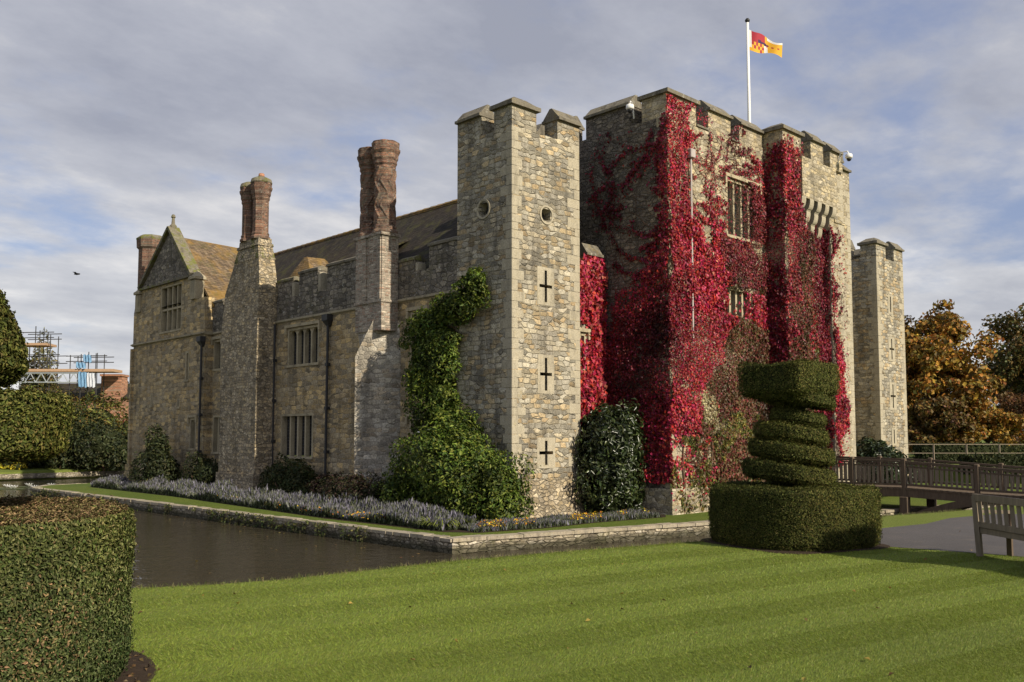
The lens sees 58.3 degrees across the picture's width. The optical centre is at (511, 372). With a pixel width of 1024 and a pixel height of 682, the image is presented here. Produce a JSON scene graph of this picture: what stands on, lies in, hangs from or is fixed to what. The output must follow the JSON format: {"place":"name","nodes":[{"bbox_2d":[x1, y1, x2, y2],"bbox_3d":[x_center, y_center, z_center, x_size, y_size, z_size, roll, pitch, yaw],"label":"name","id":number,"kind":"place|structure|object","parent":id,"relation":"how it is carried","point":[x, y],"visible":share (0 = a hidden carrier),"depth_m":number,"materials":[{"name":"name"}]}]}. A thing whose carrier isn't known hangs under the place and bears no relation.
{"place":"outdoors","nodes":[
{"label":"outdoors","id":0,"kind":"place"},
{"bbox_2d":[0,477,710,587],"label":"moat water","id":1,"kind":"structure","parent":0,"point":[174,550],"depth_m":22.80,"materials":[{"name":"brown liquid"}]},
{"bbox_2d":[27,495,460,577],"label":"floating leaves","id":2,"kind":"object","parent":1,"relation":"on","point":[267,536],"visible":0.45,"depth_m":25.91,"materials":[{"name":"brown plant"}]},
{"bbox_2d":[0,439,1023,681],"bbox_3d":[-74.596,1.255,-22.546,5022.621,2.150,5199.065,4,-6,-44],"label":"lawn","id":3,"kind":"structure","parent":0,"point":[903,520],"depth_m":8.86,"materials":[{"name":"green plant"}]},
{"bbox_2d":[0,462,26,469],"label":"background bush","id":4,"kind":"object","parent":3,"relation":"on","point":[18,466],"visible":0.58,"depth_m":61.19,"materials":[{"name":"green plant"}]},
{"bbox_2d":[18,327,60,391],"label":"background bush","id":5,"kind":"object","parent":3,"relation":"on","point":[52,379],"visible":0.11,"depth_m":89.71,"materials":[{"name":"green plant"}]},
{"bbox_2d":[16,379,88,462],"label":"background bush","id":6,"kind":"object","parent":3,"relation":"on","point":[59,390],"visible":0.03,"depth_m":68.09,"materials":[{"name":"green plant"}]},
{"bbox_2d":[0,470,124,479],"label":"bank edging","id":7,"kind":"object","parent":3,"relation":"on","point":[52,475],"visible":0.42,"depth_m":62.21,"materials":[{"name":"stone"}]},
{"bbox_2d":[21,401,111,468],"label":"background bush","id":8,"kind":"object","parent":3,"relation":"on","point":[62,458],"visible":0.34,"depth_m":63.55,"materials":[{"name":"green plant"}]},
{"bbox_2d":[16,326,121,408],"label":"scaffolding","id":9,"kind":"object","parent":3,"relation":"on","point":[85,378],"visible":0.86,"depth_m":85.08,"materials":[{"name":"metal"}]},
{"bbox_2d":[44,374,128,421],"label":"brick house","id":10,"kind":"structure","parent":3,"relation":"on","point":[115,383],"depth_m":88.00,"materials":[{"name":"brick"}]},
{"bbox_2d":[63,416,127,470],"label":"background bush","id":11,"kind":"object","parent":3,"relation":"on","point":[107,444],"visible":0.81,"depth_m":63.37,"materials":[{"name":"green plant"}]},
{"bbox_2d":[64,388,128,467],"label":"background bush","id":12,"kind":"object","parent":3,"relation":"on","point":[107,416],"visible":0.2,"depth_m":66.64,"materials":[{"name":"green plant"}]},
{"bbox_2d":[113,650,156,681],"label":"topiary soil","id":13,"kind":"structure","parent":3,"relation":"on","point":[139,671],"depth_m":6.81,"materials":[{"name":"brown soil"}]},
{"bbox_2d":[0,289,140,681],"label":"tiered topiary","id":14,"kind":"object","parent":13,"relation":"on","point":[66,574],"visible":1,"depth_m":6.07,"materials":[{"name":"green plant"}]},
{"bbox_2d":[124,646,160,681],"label":"leaf litter","id":15,"kind":"object","parent":13,"relation":"on","point":[134,665],"visible":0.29,"depth_m":6.88,"materials":[{"name":"brown plant"}]},
{"bbox_2d":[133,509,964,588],"bbox_3d":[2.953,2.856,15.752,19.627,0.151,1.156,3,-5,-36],"label":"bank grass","id":16,"kind":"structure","parent":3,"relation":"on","point":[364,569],"depth_m":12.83,"materials":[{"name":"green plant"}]},
{"bbox_2d":[139,531,1020,680],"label":"fallen leaves","id":17,"kind":"object","parent":3,"relation":"on","point":[803,678],"visible":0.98,"depth_m":8.73,"materials":[{"name":"brown plant"}]},
{"bbox_2d":[701,538,889,553],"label":"topiary soil","id":18,"kind":"structure","parent":3,"relation":"on","point":[881,546],"depth_m":14.14,"materials":[{"name":"brown soil"}]},
{"bbox_2d":[707,358,884,551],"bbox_3d":[4.616,1.346,15.210,2.522,3.148,2.496,2,-4,-25],"label":"spiral topiary","id":19,"kind":"object","parent":18,"relation":"on","point":[801,499],"visible":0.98,"depth_m":14.60,"materials":[{"name":"green plant"}]},
{"bbox_2d":[904,315,924,392],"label":"autumn tree","id":20,"kind":"object","parent":3,"relation":"on","point":[910,319],"visible":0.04,"depth_m":78.03,"materials":[{"name":"brown plant"}]},
{"bbox_2d":[907,395,976,453],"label":"autumn tree","id":21,"kind":"object","parent":3,"relation":"on","point":[940,416],"visible":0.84,"depth_m":70.47,"materials":[{"name":"brown plant"}]},
{"bbox_2d":[904,299,1006,442],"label":"autumn tree","id":22,"kind":"object","parent":3,"relation":"on","point":[937,360],"visible":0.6,"depth_m":73.99,"materials":[{"name":"orange plant"}]},
{"bbox_2d":[912,442,1006,463],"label":"clipped hedge","id":23,"kind":"object","parent":3,"relation":"on","point":[947,452],"visible":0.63,"depth_m":58.81,"materials":[{"name":"green plant"}]},
{"bbox_2d":[908,444,1023,466],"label":"post and rail fence","id":24,"kind":"object","parent":3,"relation":"on","point":[933,451],"visible":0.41,"depth_m":55.81,"materials":[{"name":"brown wood"}]},
{"bbox_2d":[939,397,1023,445],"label":"autumn tree","id":25,"kind":"object","parent":3,"relation":"on","point":[1009,424],"visible":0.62,"depth_m":71.78,"materials":[{"name":"orange plant"}]},
{"bbox_2d":[957,452,1023,475],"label":"clipped hedge","id":26,"kind":"object","parent":3,"relation":"on","point":[1014,459],"visible":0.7,"depth_m":48.81,"materials":[{"name":"green plant"}]},
{"bbox_2d":[971,494,1023,556],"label":"garden bench","id":27,"kind":"object","parent":3,"relation":"on","point":[1009,531],"visible":1,"depth_m":13.09,"materials":[{"name":"brown wood"}]},
{"bbox_2d":[977,303,1023,406],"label":"autumn tree","id":28,"kind":"object","parent":3,"relation":"on","point":[1008,365],"visible":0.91,"depth_m":82.64,"materials":[{"name":"green plant"}]},
{"bbox_2d":[983,391,1023,443],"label":"autumn tree","id":29,"kind":"object","parent":3,"relation":"on","point":[1011,400],"visible":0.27,"depth_m":79.39,"materials":[{"name":"brown plant"}]},
{"bbox_2d":[990,380,1023,429],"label":"distant tree","id":30,"kind":"object","parent":3,"relation":"on","point":[1010,406],"visible":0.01,"depth_m":96.38,"materials":[{"name":"green plant"}]},
{"bbox_2d":[1005,445,1023,453],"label":"clipped hedge","id":31,"kind":"object","parent":3,"relation":"on","point":[1016,449],"visible":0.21,"depth_m":63.78,"materials":[{"name":"green plant"}]},
{"bbox_2d":[0,0,1023,405],"label":"sky","id":32,"kind":"structure","parent":0,"point":[118,118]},
{"bbox_2d":[35,480,1021,536],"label":"grass strip","id":33,"kind":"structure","parent":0,"point":[888,502],"depth_m":31.15,"materials":[{"name":"green plant"}]},
{"bbox_2d":[30,483,451,553],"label":"moat wall","id":34,"kind":"structure","parent":33,"relation":"on","point":[432,542],"depth_m":27.24,"materials":[{"name":"stone"}]},
{"bbox_2d":[31,488,400,541],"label":"moat wall weeds","id":35,"kind":"object","parent":34,"relation":"attached to","point":[237,518],"visible":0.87,"depth_m":29.06,"materials":[{"name":"green plant"}]},
{"bbox_2d":[125,139,456,506],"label":"castle wing","id":36,"kind":"structure","parent":33,"relation":"on","point":[253,355],"depth_m":38.39,"materials":[{"name":"beige stone"}]},
{"bbox_2d":[149,393,152,406],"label":"window","id":37,"kind":"structure","parent":36,"relation":"in","point":[151,405],"depth_m":46.93,"materials":[{"name":"stone"}]},
{"bbox_2d":[159,282,181,334],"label":"window","id":38,"kind":"structure","parent":36,"relation":"in","point":[170,320],"depth_m":46.08,"materials":[{"name":"stone"}]},
{"bbox_2d":[175,398,179,408],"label":"window","id":39,"kind":"structure","parent":36,"relation":"in","point":[178,400],"depth_m":44.70,"materials":[{"name":"stone"}]},
{"bbox_2d":[183,351,189,381],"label":"window","id":40,"kind":"structure","parent":36,"relation":"in","point":[187,352],"depth_m":44.27,"materials":[{"name":"stone"}]},
{"bbox_2d":[187,415,197,449],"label":"window","id":41,"kind":"structure","parent":36,"relation":"in","point":[192,439],"depth_m":43.59,"materials":[{"name":"stone"}]},
{"bbox_2d":[211,415,219,453],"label":"window","id":42,"kind":"structure","parent":36,"relation":"in","point":[215,438],"depth_m":42.76,"materials":[{"name":"stone"}]},
{"bbox_2d":[211,336,220,370],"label":"window","id":43,"kind":"structure","parent":36,"relation":"in","point":[217,343],"depth_m":43.07,"materials":[{"name":"stone"}]},
{"bbox_2d":[279,413,312,458],"bbox_3d":[-8.694,2.610,37.544,0.370,1.830,2.600,4,-6,-44],"label":"window","id":44,"kind":"structure","parent":36,"relation":"in","point":[296,440],"depth_m":37.59,"materials":[{"name":"stone"}]},
{"bbox_2d":[284,320,320,367],"bbox_3d":[-8.434,-1.122,37.498,0.420,1.770,2.660,4,-6,-44],"label":"window","id":45,"kind":"structure","parent":36,"relation":"in","point":[303,342],"depth_m":37.54,"materials":[{"name":"stone"}]},
{"bbox_2d":[405,413,423,434],"bbox_3d":[-3.216,1.792,31.866,0.420,0.770,1.100,4,-6,-44],"label":"window","id":46,"kind":"structure","parent":36,"relation":"in","point":[407,421],"depth_m":32.07,"materials":[{"name":"stone"}]},
{"bbox_2d":[406,305,429,364],"bbox_3d":[-3.181,-1.283,32.045,0.420,2.010,1.200,4,-6,-44],"label":"window","id":47,"kind":"structure","parent":36,"relation":"in","point":[408,314],"depth_m":32.23,"materials":[{"name":"stone"}]},
{"bbox_2d":[94,487,665,532],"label":"flower bed soil","id":48,"kind":"structure","parent":33,"relation":"on","point":[458,530],"depth_m":27.05,"materials":[{"name":"brown soil"}]},
{"bbox_2d":[127,423,181,482],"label":"conifer shrub","id":49,"kind":"object","parent":48,"relation":"on","point":[157,458],"visible":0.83,"depth_m":42.86,"materials":[{"name":"green plant"}]},
{"bbox_2d":[177,451,218,484],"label":"shrub","id":50,"kind":"object","parent":48,"relation":"on","point":[205,471],"visible":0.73,"depth_m":41.20,"materials":[{"name":"green plant"}]},
{"bbox_2d":[90,474,359,517],"bbox_3d":[-12.719,4.744,37.455,1.661,0.976,23.470,3,-5,-41],"label":"lavender border","id":51,"kind":"object","parent":48,"relation":"on","point":[218,491],"visible":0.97,"depth_m":34.37,"materials":[{"name":"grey plant"}]},
{"bbox_2d":[258,452,319,495],"bbox_3d":[-8.987,4.162,36.546,1.218,1.948,4.461,4,-6,-44],"label":"shrub","id":52,"kind":"object","parent":48,"relation":"on","point":[285,479],"visible":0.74,"depth_m":35.95,"materials":[{"name":"green plant"}]},
{"bbox_2d":[226,495,377,518],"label":"bedding flowers","id":53,"kind":"object","parent":48,"relation":"on","point":[320,510],"visible":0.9,"depth_m":27.55,"materials":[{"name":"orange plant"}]},
{"bbox_2d":[307,470,389,502],"bbox_3d":[-5.750,4.071,31.589,2.040,1.485,6.479,2,-5,-30],"label":"shrub","id":54,"kind":"object","parent":48,"relation":"on","point":[332,485],"visible":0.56,"depth_m":30.55,"materials":[{"name":"green plant"}]},
{"bbox_2d":[329,495,475,530],"bbox_3d":[-3.272,4.055,26.711,1.434,0.848,5.494,4,-6,-44],"label":"lavender border","id":55,"kind":"object","parent":48,"relation":"on","point":[405,513],"visible":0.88,"depth_m":26.07,"materials":[{"name":"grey plant"}]},
{"bbox_2d":[415,516,468,526],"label":"daylily clump","id":56,"kind":"object","parent":48,"relation":"on","point":[438,524],"visible":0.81,"depth_m":24.52,"materials":[{"name":"green plant"}]},
{"bbox_2d":[372,265,540,521],"bbox_3d":[-2.155,0.565,28.815,3.281,8.066,6.870,4,-6,-44],"label":"climbing shrub","id":57,"kind":"object","parent":48,"relation":"on","point":[454,457],"visible":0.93,"depth_m":28.55,"materials":[{"name":"green plant"}]},
{"bbox_2d":[458,508,660,531],"bbox_3d":[1.499,4.293,26.739,7.325,0.379,1.609,3,-5,-40],"label":"lavender border","id":58,"kind":"object","parent":48,"relation":"on","point":[551,520],"visible":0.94,"depth_m":25.95,"materials":[{"name":"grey plant"}]},
{"bbox_2d":[478,508,647,526],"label":"bedding flowers","id":59,"kind":"object","parent":48,"relation":"on","point":[585,513],"visible":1,"depth_m":25.11,"materials":[{"name":"orange plant"}]},
{"bbox_2d":[572,398,648,513],"bbox_3d":[3.233,2.776,30.160,2.694,3.839,2.613,0,-4,3],"label":"evergreen shrub","id":60,"kind":"object","parent":48,"relation":"on","point":[609,445],"visible":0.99,"depth_m":29.43,"materials":[{"name":"green plant"}]},
{"bbox_2d":[455,97,586,517],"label":"corner tower","id":61,"kind":"structure","parent":33,"relation":"on","point":[518,242],"depth_m":29.18,"materials":[{"name":"stone"}]},
{"bbox_2d":[476,199,490,218],"bbox_3d":[-0.799,-5.207,29.470,0.355,0.640,0.640,4,-6,-44],"label":"round window","id":62,"kind":"structure","parent":61,"relation":"in","point":[485,206],"depth_m":29.49,"materials":[{"name":"stone"}]},
{"bbox_2d":[539,205,553,224],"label":"round window","id":63,"kind":"structure","parent":61,"relation":"in","point":[544,212],"depth_m":29.59,"materials":[{"name":"stone"}]},
{"bbox_2d":[580,243,605,510],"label":"curtain wall","id":64,"kind":"structure","parent":33,"relation":"on","point":[589,249],"depth_m":31.17,"materials":[{"name":"stone"}]},
{"bbox_2d":[580,328,590,370],"bbox_3d":[2.293,-0.732,30.891,0.620,1.470,0.420,4,-6,-44],"label":"window","id":65,"kind":"structure","parent":64,"relation":"in","point":[587,331],"depth_m":30.91,"materials":[{"name":"stone"}]},
{"bbox_2d":[580,254,610,499],"bbox_3d":[2.727,0.112,30.893,1.737,8.361,0.445,4,-6,-44],"label":"red creeper","id":66,"kind":"object","parent":64,"relation":"attached to","point":[595,355],"visible":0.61,"depth_m":31.05,"materials":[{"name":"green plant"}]},
{"bbox_2d":[574,87,856,514],"bbox_3d":[7.162,-2.035,36.901,13.010,14.309,9.454,4,-6,-44],"label":"gatehouse","id":67,"kind":"object","parent":33,"relation":"on","point":[824,186],"visible":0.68,"depth_m":32.20,"materials":[{"name":"stone"}]},
{"bbox_2d":[626,101,634,118],"bbox_3d":[4.068,-8.912,31.032,0.278,0.523,0.578,-3,-5,41],"label":"security camera","id":68,"kind":"object","parent":67,"relation":"attached to","point":[629,107],"visible":1,"depth_m":30.85,"materials":[{"name":"white paint"}]},
{"bbox_2d":[585,94,850,513],"bbox_3d":[8.569,-1.797,32.743,11.786,14.429,3.621,2,-4,-22],"label":"red creeper","id":69,"kind":"object","parent":67,"relation":"attached to","point":[770,341],"visible":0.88,"depth_m":31.36,"materials":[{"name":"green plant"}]},
{"bbox_2d":[723,287,751,323],"bbox_3d":[7.923,-2.348,32.718,1.880,1.250,0.370,4,-6,-44],"label":"window","id":70,"kind":"structure","parent":67,"relation":"in","point":[735,297],"depth_m":32.84,"materials":[{"name":"stone"}]},
{"bbox_2d":[723,172,761,244],"bbox_3d":[8.250,-5.855,33.245,2.400,2.280,0.420,4,-6,-44],"label":"window","id":71,"kind":"structure","parent":67,"relation":"in","point":[735,208],"depth_m":33.22,"materials":[{"name":"stone"}]},
{"bbox_2d":[745,18,750,122],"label":"flagpole","id":72,"kind":"object","parent":67,"relation":"on","point":[747,20],"visible":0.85,"depth_m":40.95,"materials":[{"name":"white metal"}]},
{"bbox_2d":[749,30,781,56],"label":"flag","id":73,"kind":"object","parent":72,"relation":"attached to","point":[759,43],"visible":1,"depth_m":41.08,"materials":[{"name":"multicoloured fabric"}]},
{"bbox_2d":[838,151,852,162],"bbox_3d":[13.130,-8.493,36.312,0.280,0.528,0.663,4,-6,-44],"label":"security camera","id":74,"kind":"object","parent":67,"relation":"attached to","point":[848,156],"visible":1,"depth_m":36.12,"materials":[{"name":"white paint"}]},
{"bbox_2d":[447,505,1001,553],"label":"moat wall","id":75,"kind":"structure","parent":33,"relation":"on","point":[509,541],"depth_m":24.49,"materials":[{"name":"stone"}]},
{"bbox_2d":[856,436,917,496],"bbox_3d":[15.944,4.103,40.202,2.922,2.701,5.432,-3,-5,35],"label":"evergreen shrub","id":76,"kind":"object","parent":33,"relation":"on","point":[876,448],"visible":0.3,"depth_m":38.88,"materials":[{"name":"green plant"}]},
{"bbox_2d":[828,456,1023,514],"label":"timber bridge","id":77,"kind":"structure","parent":33,"relation":"on","point":[904,491],"depth_m":31.16,"materials":[{"name":"brown wood"}]},
{"bbox_2d":[851,238,908,475],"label":"corner tower","id":78,"kind":"structure","parent":0,"point":[879,343],"depth_m":46.51,"materials":[{"name":"stone"}]},
{"bbox_2d":[875,514,1023,556],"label":"path","id":79,"kind":"structure","parent":0,"point":[944,535],"depth_m":15.77,"materials":[{"name":"grey asphalt"}]}
]}

